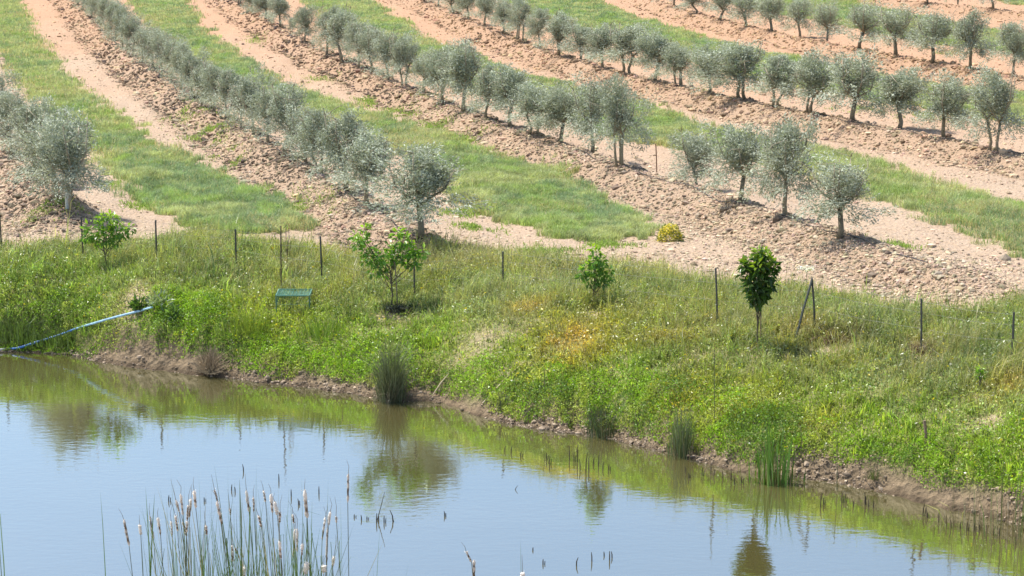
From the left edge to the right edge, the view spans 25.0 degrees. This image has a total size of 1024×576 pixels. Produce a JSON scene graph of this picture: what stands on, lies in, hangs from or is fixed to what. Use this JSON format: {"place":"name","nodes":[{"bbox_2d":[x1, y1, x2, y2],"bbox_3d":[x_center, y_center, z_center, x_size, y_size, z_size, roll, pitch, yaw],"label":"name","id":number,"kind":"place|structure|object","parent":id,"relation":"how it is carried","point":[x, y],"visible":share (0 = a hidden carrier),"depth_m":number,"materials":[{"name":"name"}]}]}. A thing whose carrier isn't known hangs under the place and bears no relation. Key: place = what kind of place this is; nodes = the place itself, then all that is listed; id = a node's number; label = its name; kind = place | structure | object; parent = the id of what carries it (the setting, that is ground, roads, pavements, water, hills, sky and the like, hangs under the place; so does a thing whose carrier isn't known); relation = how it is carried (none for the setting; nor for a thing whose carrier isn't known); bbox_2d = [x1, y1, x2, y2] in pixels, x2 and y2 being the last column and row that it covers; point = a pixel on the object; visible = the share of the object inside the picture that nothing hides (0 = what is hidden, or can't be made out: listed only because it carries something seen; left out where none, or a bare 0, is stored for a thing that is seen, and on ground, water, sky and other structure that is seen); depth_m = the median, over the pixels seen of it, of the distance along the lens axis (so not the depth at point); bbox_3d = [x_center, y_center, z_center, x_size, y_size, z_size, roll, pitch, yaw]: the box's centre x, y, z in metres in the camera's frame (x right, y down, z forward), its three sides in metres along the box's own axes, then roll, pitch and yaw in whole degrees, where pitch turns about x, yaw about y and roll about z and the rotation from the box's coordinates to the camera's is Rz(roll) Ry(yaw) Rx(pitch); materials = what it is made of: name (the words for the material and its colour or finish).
{"place":"outdoors","nodes":[
{"label":"outdoors","id":0,"kind":"place"},
{"bbox_2d":[0,352,1023,575],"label":"water","id":1,"kind":"structure","parent":0,"point":[78,436],"depth_m":41.66,"materials":[{"name":"blue liquid"}]},
{"bbox_2d":[579,404,620,441],"bbox_3d":[1.806,2.592,45.899,1.065,0.759,1.092,10,15,41],"label":"rush clump","id":2,"kind":"object","parent":1,"relation":"in","point":[595,428],"visible":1,"depth_m":45.83,"materials":[{"name":"green plant"}]},
{"bbox_2d":[661,400,701,459],"bbox_3d":[3.224,2.685,44.357,0.925,1.144,1.364,0,11,0],"label":"rush clump","id":3,"kind":"object","parent":1,"relation":"in","point":[680,440],"visible":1,"depth_m":44.38,"materials":[{"name":"green plant"}]},
{"bbox_2d":[740,421,805,487],"bbox_3d":[4.909,2.981,42.473,1.127,1.361,1.055,-8,14,-37],"label":"reed clump","id":4,"kind":"object","parent":1,"relation":"on","point":[770,466],"visible":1,"depth_m":42.53,"materials":[{"name":"green plant"}]},
{"bbox_2d":[928,475,987,533],"bbox_3d":[7.747,3.600,39.803,1.229,1.156,1.388,0,11,0],"label":"reed clump","id":5,"kind":"object","parent":1,"relation":"on","point":[953,525],"visible":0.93,"depth_m":39.82,"materials":[{"name":"green plant"}]},
{"bbox_2d":[962,445,1023,546],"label":"reed clump","id":6,"kind":"object","parent":1,"relation":"in","point":[1014,517],"visible":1,"depth_m":39.39,"materials":[{"name":"green plant"}]},
{"bbox_2d":[0,0,1023,525],"bbox_3d":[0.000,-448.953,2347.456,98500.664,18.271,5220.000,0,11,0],"label":"ground","id":7,"kind":"structure","parent":0,"point":[904,484],"depth_m":62.41,"materials":[{"name":"soil"}]},
{"bbox_2d":[0,61,23,111],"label":"olive tree","id":8,"kind":"object","parent":7,"relation":"on","point":[3,81],"visible":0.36,"depth_m":78.32,"materials":[{"name":"green plant"}]},
{"bbox_2d":[0,88,29,149],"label":"olive tree","id":9,"kind":"object","parent":7,"relation":"on","point":[4,98],"visible":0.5,"depth_m":72.71,"materials":[{"name":"green plant"}]},
{"bbox_2d":[0,314,67,344],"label":"tall grass","id":10,"kind":"structure","parent":7,"relation":"on","point":[17,336],"depth_m":53.54,"materials":[{"name":"green plant"}]},
{"bbox_2d":[0,92,82,171],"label":"olive tree","id":11,"kind":"object","parent":7,"relation":"on","point":[31,112],"visible":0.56,"depth_m":67.86,"materials":[{"name":"green plant"}]},
{"bbox_2d":[13,321,83,348],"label":"tall grass","id":12,"kind":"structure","parent":7,"relation":"on","point":[54,342],"depth_m":53.40,"materials":[{"name":"green plant"}]},
{"bbox_2d":[1,103,108,198],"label":"olive tree","id":13,"kind":"object","parent":7,"relation":"on","point":[29,146],"visible":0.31,"depth_m":61.58,"materials":[{"name":"green plant"}]},
{"bbox_2d":[21,113,114,209],"bbox_3d":[-11.604,-3.236,60.311,2.436,2.713,2.260,-2,11,-8],"label":"olive tree","id":14,"kind":"object","parent":7,"relation":"on","point":[68,158],"visible":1,"depth_m":60.19,"materials":[{"name":"green plant"}]},
{"bbox_2d":[78,209,137,267],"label":"sapling","id":15,"kind":"object","parent":7,"relation":"on","point":[104,231],"visible":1,"depth_m":55.18,"materials":[{"name":"green plant"}]},
{"bbox_2d":[95,0,130,37],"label":"olive tree","id":16,"kind":"object","parent":7,"relation":"on","point":[108,12],"visible":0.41,"depth_m":127.35,"materials":[{"name":"green plant"}]},
{"bbox_2d":[99,4,146,48],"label":"olive tree","id":17,"kind":"object","parent":7,"relation":"on","point":[118,12],"visible":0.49,"depth_m":118.86,"materials":[{"name":"green plant"}]},
{"bbox_2d":[113,13,144,54],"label":"olive tree","id":18,"kind":"object","parent":7,"relation":"on","point":[127,29],"visible":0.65,"depth_m":115.12,"materials":[{"name":"green plant"}]},
{"bbox_2d":[127,22,164,67],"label":"olive tree","id":19,"kind":"object","parent":7,"relation":"on","point":[143,41],"visible":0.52,"depth_m":105.23,"materials":[{"name":"green plant"}]},
{"bbox_2d":[132,26,185,74],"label":"olive tree","id":20,"kind":"object","parent":7,"relation":"on","point":[156,47],"visible":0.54,"depth_m":102.02,"materials":[{"name":"green plant"}]},
{"bbox_2d":[148,32,189,81],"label":"olive tree","id":21,"kind":"object","parent":7,"relation":"on","point":[168,46],"visible":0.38,"depth_m":97.81,"materials":[{"name":"green plant"}]},
{"bbox_2d":[151,39,193,89],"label":"olive tree","id":22,"kind":"object","parent":7,"relation":"on","point":[176,54],"visible":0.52,"depth_m":95.83,"materials":[{"name":"green plant"}]},
{"bbox_2d":[166,45,211,96],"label":"olive tree","id":23,"kind":"object","parent":7,"relation":"on","point":[186,61],"visible":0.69,"depth_m":91.54,"materials":[{"name":"green plant"}]},
{"bbox_2d":[176,58,215,106],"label":"olive tree","id":24,"kind":"object","parent":7,"relation":"on","point":[196,79],"visible":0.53,"depth_m":87.29,"materials":[{"name":"green plant"}]},
{"bbox_2d":[188,57,229,111],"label":"olive tree","id":25,"kind":"object","parent":7,"relation":"on","point":[209,71],"visible":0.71,"depth_m":85.50,"materials":[{"name":"green plant"}]},
{"bbox_2d":[202,66,255,118],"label":"olive tree","id":26,"kind":"object","parent":7,"relation":"on","point":[224,86],"visible":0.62,"depth_m":83.71,"materials":[{"name":"green plant"}]},
{"bbox_2d":[217,74,263,127],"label":"olive tree","id":27,"kind":"object","parent":7,"relation":"on","point":[233,96],"visible":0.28,"depth_m":80.08,"materials":[{"name":"green plant"}]},
{"bbox_2d":[205,304,284,339],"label":"tall grass","id":28,"kind":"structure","parent":7,"relation":"on","point":[246,322],"depth_m":51.51,"materials":[{"name":"green plant"}]},
{"bbox_2d":[219,61,278,134],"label":"olive tree","id":29,"kind":"object","parent":7,"relation":"on","point":[245,87],"visible":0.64,"depth_m":77.12,"materials":[{"name":"green plant"}]},
{"bbox_2d":[236,79,285,142],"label":"olive tree","id":30,"kind":"object","parent":7,"relation":"on","point":[264,104],"visible":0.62,"depth_m":75.03,"materials":[{"name":"green plant"}]},
{"bbox_2d":[260,0,297,26],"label":"olive tree","id":31,"kind":"object","parent":7,"relation":"on","point":[281,4],"visible":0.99,"depth_m":137.78,"materials":[{"name":"green plant"}]},
{"bbox_2d":[250,77,309,153],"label":"olive tree","id":32,"kind":"object","parent":7,"relation":"on","point":[277,109],"visible":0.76,"depth_m":71.64,"materials":[{"name":"green plant"}]},
{"bbox_2d":[275,289,312,310],"bbox_3d":[-4.955,0.323,52.553,0.793,0.482,0.760,0,11,0],"label":"bench","id":33,"kind":"object","parent":7,"relation":"on","point":[287,295],"visible":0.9,"depth_m":52.47,"materials":[{"name":"plastic"}]},
{"bbox_2d":[273,99,326,161],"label":"olive tree","id":34,"kind":"object","parent":7,"relation":"on","point":[295,115],"visible":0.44,"depth_m":69.84,"materials":[{"name":"green plant"}]},
{"bbox_2d":[289,1,320,40],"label":"olive tree","id":35,"kind":"object","parent":7,"relation":"on","point":[306,17],"visible":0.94,"depth_m":124.44,"materials":[{"name":"green plant"}]},
{"bbox_2d":[283,106,335,173],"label":"olive tree","id":36,"kind":"object","parent":7,"relation":"on","point":[309,125],"visible":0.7,"depth_m":67.72,"materials":[{"name":"green plant"}]},
{"bbox_2d":[286,308,357,343],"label":"tall grass","id":37,"kind":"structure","parent":7,"relation":"on","point":[318,331],"depth_m":51.01,"materials":[{"name":"green plant"}]},
{"bbox_2d":[298,1,345,54],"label":"olive tree","id":38,"kind":"object","parent":7,"relation":"on","point":[322,34],"visible":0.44,"depth_m":115.31,"materials":[{"name":"green plant"}]},
{"bbox_2d":[308,3,365,61],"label":"olive tree","id":39,"kind":"object","parent":7,"relation":"on","point":[335,26],"visible":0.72,"depth_m":109.70,"materials":[{"name":"green plant"}]},
{"bbox_2d":[289,102,400,191],"bbox_3d":[-4.571,-3.865,63.910,2.773,2.604,2.858,-9,14,-40],"label":"olive tree","id":40,"kind":"object","parent":7,"relation":"on","point":[333,138],"visible":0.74,"depth_m":63.40,"materials":[{"name":"green plant"}]},
{"bbox_2d":[341,19,377,67],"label":"olive tree","id":41,"kind":"object","parent":7,"relation":"on","point":[351,32],"visible":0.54,"depth_m":105.67,"materials":[{"name":"green plant"}]},
{"bbox_2d":[316,124,407,203],"bbox_3d":[-3.767,-3.164,60.838,3.133,2.231,2.628,7,12,30],"label":"olive tree","id":42,"kind":"object","parent":7,"relation":"on","point":[363,170],"visible":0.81,"depth_m":60.60,"materials":[{"name":"green plant"}]},
{"bbox_2d":[344,21,385,72],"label":"olive tree","id":43,"kind":"object","parent":7,"relation":"on","point":[365,41],"visible":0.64,"depth_m":102.81,"materials":[{"name":"green plant"}]},
{"bbox_2d":[362,26,405,79],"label":"olive tree","id":44,"kind":"object","parent":7,"relation":"on","point":[381,50],"visible":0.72,"depth_m":100.32,"materials":[{"name":"green plant"}]},
{"bbox_2d":[347,222,429,303],"bbox_3d":[-2.741,-0.502,51.631,1.885,1.939,0.623,0,11,0],"label":"sapling","id":45,"kind":"object","parent":7,"relation":"on","point":[408,256],"visible":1,"depth_m":51.54,"materials":[{"name":"green plant"}]},
{"bbox_2d":[346,326,430,402],"bbox_3d":[-2.487,1.484,48.788,2.363,1.855,2.603,0,11,0],"label":"rush clump","id":46,"kind":"object","parent":7,"relation":"on","point":[390,385],"visible":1,"depth_m":48.70,"materials":[{"name":"green plant"}]},
{"bbox_2d":[371,28,425,84],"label":"olive tree","id":47,"kind":"object","parent":7,"relation":"on","point":[399,53],"visible":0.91,"depth_m":97.48,"materials":[{"name":"green plant"}]},
{"bbox_2d":[398,50,444,91],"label":"olive tree","id":48,"kind":"object","parent":7,"relation":"on","point":[419,68],"visible":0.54,"depth_m":93.29,"materials":[{"name":"green plant"}]},
{"bbox_2d":[347,140,496,238],"bbox_3d":[-2.151,-2.329,55.860,3.360,2.470,3.745,2,6,13],"label":"olive tree","id":49,"kind":"object","parent":7,"relation":"on","point":[424,182],"visible":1,"depth_m":55.65,"materials":[{"name":"green plant"}]},
{"bbox_2d":[414,46,461,101],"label":"olive tree","id":50,"kind":"object","parent":7,"relation":"on","point":[430,67],"visible":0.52,"depth_m":89.42,"materials":[{"name":"green plant"}]},
{"bbox_2d":[427,34,499,111],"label":"olive tree","id":51,"kind":"object","parent":7,"relation":"on","point":[464,67],"visible":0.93,"depth_m":85.78,"materials":[{"name":"green plant"}]},
{"bbox_2d":[459,59,506,117],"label":"olive tree","id":52,"kind":"object","parent":7,"relation":"on","point":[483,81],"visible":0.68,"depth_m":83.33,"materials":[{"name":"green plant"}]},
{"bbox_2d":[1,29,973,256],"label":"track weeds","id":53,"kind":"object","parent":7,"relation":"on","point":[470,225],"visible":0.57,"depth_m":65.25,"materials":[{"name":"green plant"}]},
{"bbox_2d":[463,0,514,25],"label":"olive tree","id":54,"kind":"object","parent":7,"relation":"on","point":[486,8],"visible":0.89,"depth_m":138.04,"materials":[{"name":"green plant"}]},
{"bbox_2d":[482,0,521,32],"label":"olive tree","id":55,"kind":"object","parent":7,"relation":"on","point":[499,9],"visible":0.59,"depth_m":130.66,"materials":[{"name":"green plant"}]},
{"bbox_2d":[466,60,542,126],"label":"olive tree","id":56,"kind":"object","parent":7,"relation":"on","point":[507,80],"visible":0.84,"depth_m":80.58,"materials":[{"name":"green plant"}]},
{"bbox_2d":[0,342,1022,524],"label":"shingle","id":57,"kind":"object","parent":7,"relation":"on","point":[543,426],"visible":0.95,"depth_m":46.37,"materials":[{"name":"stone"}]},
{"bbox_2d":[0,0,1023,258],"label":"grass","id":58,"kind":"structure","parent":7,"relation":"on","point":[546,200],"depth_m":74.07,"materials":[{"name":"green plant"}]},
{"bbox_2d":[0,0,1023,346],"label":"stones","id":59,"kind":"object","parent":7,"relation":"on","point":[778,216],"visible":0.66,"depth_m":71.75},
{"bbox_2d":[0,192,1023,502],"bbox_3d":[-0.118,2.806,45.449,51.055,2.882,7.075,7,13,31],"label":"turf","id":60,"kind":"structure","parent":7,"relation":"on","point":[533,389],"depth_m":46.89,"materials":[{"name":"green plant"}]},
{"bbox_2d":[189,345,232,375],"bbox_3d":[-6.648,1.595,51.127,1.088,0.670,1.094,0,11,0],"label":"dead bush","id":61,"kind":"object","parent":60,"relation":"on","point":[209,362],"visible":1,"depth_m":51.06,"materials":[{"name":"beige plant"}]},
{"bbox_2d":[0,213,1023,361],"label":"wire fence","id":62,"kind":"object","parent":7,"relation":"on","point":[805,302],"visible":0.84,"depth_m":48.28,"materials":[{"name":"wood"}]},
{"bbox_2d":[2,217,1023,398],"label":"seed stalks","id":63,"kind":"object","parent":7,"relation":"on","point":[676,324],"visible":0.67,"depth_m":50.87,"materials":[{"name":"beige plant"}]},
{"bbox_2d":[499,0,535,41],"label":"olive tree","id":64,"kind":"object","parent":7,"relation":"on","point":[519,11],"visible":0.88,"depth_m":124.74,"materials":[{"name":"green plant"}]},
{"bbox_2d":[522,6,551,46],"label":"olive tree","id":65,"kind":"object","parent":7,"relation":"on","point":[540,21],"visible":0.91,"depth_m":120.28,"materials":[{"name":"green plant"}]},
{"bbox_2d":[504,78,570,134],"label":"olive tree","id":66,"kind":"object","parent":7,"relation":"on","point":[529,106],"visible":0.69,"depth_m":78.05,"materials":[{"name":"green plant"}]},
{"bbox_2d":[516,79,594,141],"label":"olive tree","id":67,"kind":"object","parent":7,"relation":"on","point":[558,101],"visible":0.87,"depth_m":75.98,"materials":[{"name":"green plant"}]},
{"bbox_2d":[530,8,582,55],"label":"olive tree","id":68,"kind":"object","parent":7,"relation":"on","point":[556,31],"visible":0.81,"depth_m":114.11,"materials":[{"name":"green plant"}]},
{"bbox_2d":[555,21,604,58],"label":"olive tree","id":69,"kind":"object","parent":7,"relation":"on","point":[577,36],"visible":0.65,"depth_m":111.78,"materials":[{"name":"green plant"}]},
{"bbox_2d":[559,69,617,152],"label":"olive tree","id":70,"kind":"object","parent":7,"relation":"on","point":[594,110],"visible":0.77,"depth_m":73.78,"materials":[{"name":"green plant"}]},
{"bbox_2d":[574,242,616,303],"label":"sapling","id":71,"kind":"object","parent":7,"relation":"on","point":[599,263],"visible":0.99,"depth_m":49.79,"materials":[{"name":"green plant"}]},
{"bbox_2d":[270,22,927,262],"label":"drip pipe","id":72,"kind":"object","parent":7,"relation":"on","point":[648,175],"visible":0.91,"depth_m":65.73,"materials":[{"name":"plastic"}]},
{"bbox_2d":[570,22,628,65],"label":"olive tree","id":73,"kind":"object","parent":7,"relation":"on","point":[598,35],"visible":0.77,"depth_m":107.31,"materials":[{"name":"green plant"}]},
{"bbox_2d":[582,72,659,166],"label":"olive tree","id":74,"kind":"object","parent":7,"relation":"on","point":[618,119],"visible":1,"depth_m":69.31,"materials":[{"name":"green plant"}]},
{"bbox_2d":[581,19,661,72],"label":"olive tree","id":75,"kind":"object","parent":7,"relation":"on","point":[624,37],"visible":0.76,"depth_m":104.19,"materials":[{"name":"green plant"}]},
{"bbox_2d":[623,28,684,80],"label":"olive tree","id":76,"kind":"object","parent":7,"relation":"on","point":[654,42],"visible":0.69,"depth_m":99.39,"materials":[{"name":"green plant"}]},
{"bbox_2d":[655,222,685,241],"bbox_3d":[3.989,-1.413,58.333,0.717,0.543,0.743,-9,14,-40],"label":"flower bush","id":77,"kind":"object","parent":7,"relation":"on","point":[668,229],"visible":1,"depth_m":58.22,"materials":[{"name":"yellow plant"}]},
{"bbox_2d":[647,42,700,85],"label":"olive tree","id":78,"kind":"object","parent":7,"relation":"on","point":[681,57],"visible":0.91,"depth_m":97.22,"materials":[{"name":"green plant"}]},
{"bbox_2d":[664,127,727,184],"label":"olive tree","id":79,"kind":"object","parent":7,"relation":"on","point":[690,153],"visible":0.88,"depth_m":66.64,"materials":[{"name":"green plant"}]},
{"bbox_2d":[676,39,736,93],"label":"olive tree","id":80,"kind":"object","parent":7,"relation":"on","point":[700,72],"visible":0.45,"depth_m":93.62,"materials":[{"name":"green plant"}]},
{"bbox_2d":[701,0,737,19],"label":"olive tree","id":81,"kind":"object","parent":7,"relation":"on","point":[723,5],"visible":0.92,"depth_m":144.05,"materials":[{"name":"green plant"}]},
{"bbox_2d":[687,118,783,201],"bbox_3d":[5.966,-3.302,61.500,2.664,2.332,2.764,-4,14,-1],"label":"olive tree","id":82,"kind":"object","parent":7,"relation":"on","point":[741,152],"visible":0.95,"depth_m":61.37,"materials":[{"name":"green plant"}]},
{"bbox_2d":[685,39,785,99],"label":"olive tree","id":83,"kind":"object","parent":7,"relation":"on","point":[740,56],"visible":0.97,"depth_m":90.84,"materials":[{"name":"green plant"}]},
{"bbox_2d":[723,0,763,26],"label":"olive tree","id":84,"kind":"object","parent":7,"relation":"on","point":[743,11],"visible":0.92,"depth_m":137.45,"materials":[{"name":"green plant"}]},
{"bbox_2d":[735,244,782,341],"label":"sapling","id":85,"kind":"object","parent":7,"relation":"on","point":[762,291],"visible":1,"depth_m":46.35,"materials":[{"name":"green plant"}]},
{"bbox_2d":[745,0,797,30],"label":"olive tree","id":86,"kind":"object","parent":7,"relation":"on","point":[765,8],"visible":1,"depth_m":133.46,"materials":[{"name":"green plant"}]},
{"bbox_2d":[743,50,806,106],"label":"olive tree","id":87,"kind":"object","parent":7,"relation":"on","point":[772,73],"visible":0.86,"depth_m":87.76,"materials":[{"name":"green plant"}]},
{"bbox_2d":[731,103,829,215],"bbox_3d":[6.912,-3.222,58.879,2.440,3.085,2.364,5,7,42],"label":"olive tree","id":88,"kind":"object","parent":7,"relation":"on","point":[782,142],"visible":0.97,"depth_m":58.65,"materials":[{"name":"green plant"}]},
{"bbox_2d":[775,0,819,36],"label":"olive tree","id":89,"kind":"object","parent":7,"relation":"on","point":[796,6],"visible":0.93,"depth_m":135.47,"materials":[{"name":"green plant"}]},
{"bbox_2d":[774,43,846,113],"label":"olive tree","id":90,"kind":"object","parent":7,"relation":"on","point":[808,76],"visible":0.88,"depth_m":84.67,"materials":[{"name":"green plant"}]},
{"bbox_2d":[804,0,849,40],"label":"olive tree","id":91,"kind":"object","parent":7,"relation":"on","point":[827,15],"visible":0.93,"depth_m":126.06,"materials":[{"name":"green plant"}]},
{"bbox_2d":[789,150,897,238],"bbox_3d":[7.828,-2.172,55.281,2.619,2.256,2.892,6,10,26],"label":"olive tree","id":92,"kind":"object","parent":7,"relation":"on","point":[841,198],"visible":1,"depth_m":55.23,"materials":[{"name":"green plant"}]},
{"bbox_2d":[812,44,898,120],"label":"olive tree","id":93,"kind":"object","parent":7,"relation":"on","point":[865,74],"visible":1,"depth_m":82.34,"materials":[{"name":"green plant"}]},
{"bbox_2d":[825,0,891,48],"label":"olive tree","id":94,"kind":"object","parent":7,"relation":"on","point":[861,21],"visible":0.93,"depth_m":118.96,"materials":[{"name":"green plant"}]},
{"bbox_2d":[844,63,949,128],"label":"olive tree","id":95,"kind":"object","parent":7,"relation":"on","point":[904,88],"visible":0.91,"depth_m":83.67,"materials":[{"name":"green plant"}]},
{"bbox_2d":[860,1,945,54],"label":"olive tree","id":96,"kind":"object","parent":7,"relation":"on","point":[889,23],"visible":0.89,"depth_m":114.44,"materials":[{"name":"green plant"}]},
{"bbox_2d":[898,4,966,62],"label":"olive tree","id":97,"kind":"object","parent":7,"relation":"on","point":[936,32],"visible":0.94,"depth_m":109.12,"materials":[{"name":"green plant"}]},
{"bbox_2d":[907,68,991,136],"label":"olive tree","id":98,"kind":"object","parent":7,"relation":"on","point":[953,100],"visible":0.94,"depth_m":76.83,"materials":[{"name":"green plant"}]},
{"bbox_2d":[935,7,1002,68],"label":"olive tree","id":99,"kind":"object","parent":7,"relation":"on","point":[966,32],"visible":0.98,"depth_m":105.64,"materials":[{"name":"green plant"}]},
{"bbox_2d":[950,61,1023,151],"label":"olive tree","id":100,"kind":"object","parent":7,"relation":"on","point":[1001,92],"visible":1,"depth_m":73.63,"materials":[{"name":"green plant"}]},
{"bbox_2d":[982,19,1023,74],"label":"olive tree","id":101,"kind":"object","parent":7,"relation":"on","point":[1011,41],"visible":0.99,"depth_m":102.04,"materials":[{"name":"green plant"}]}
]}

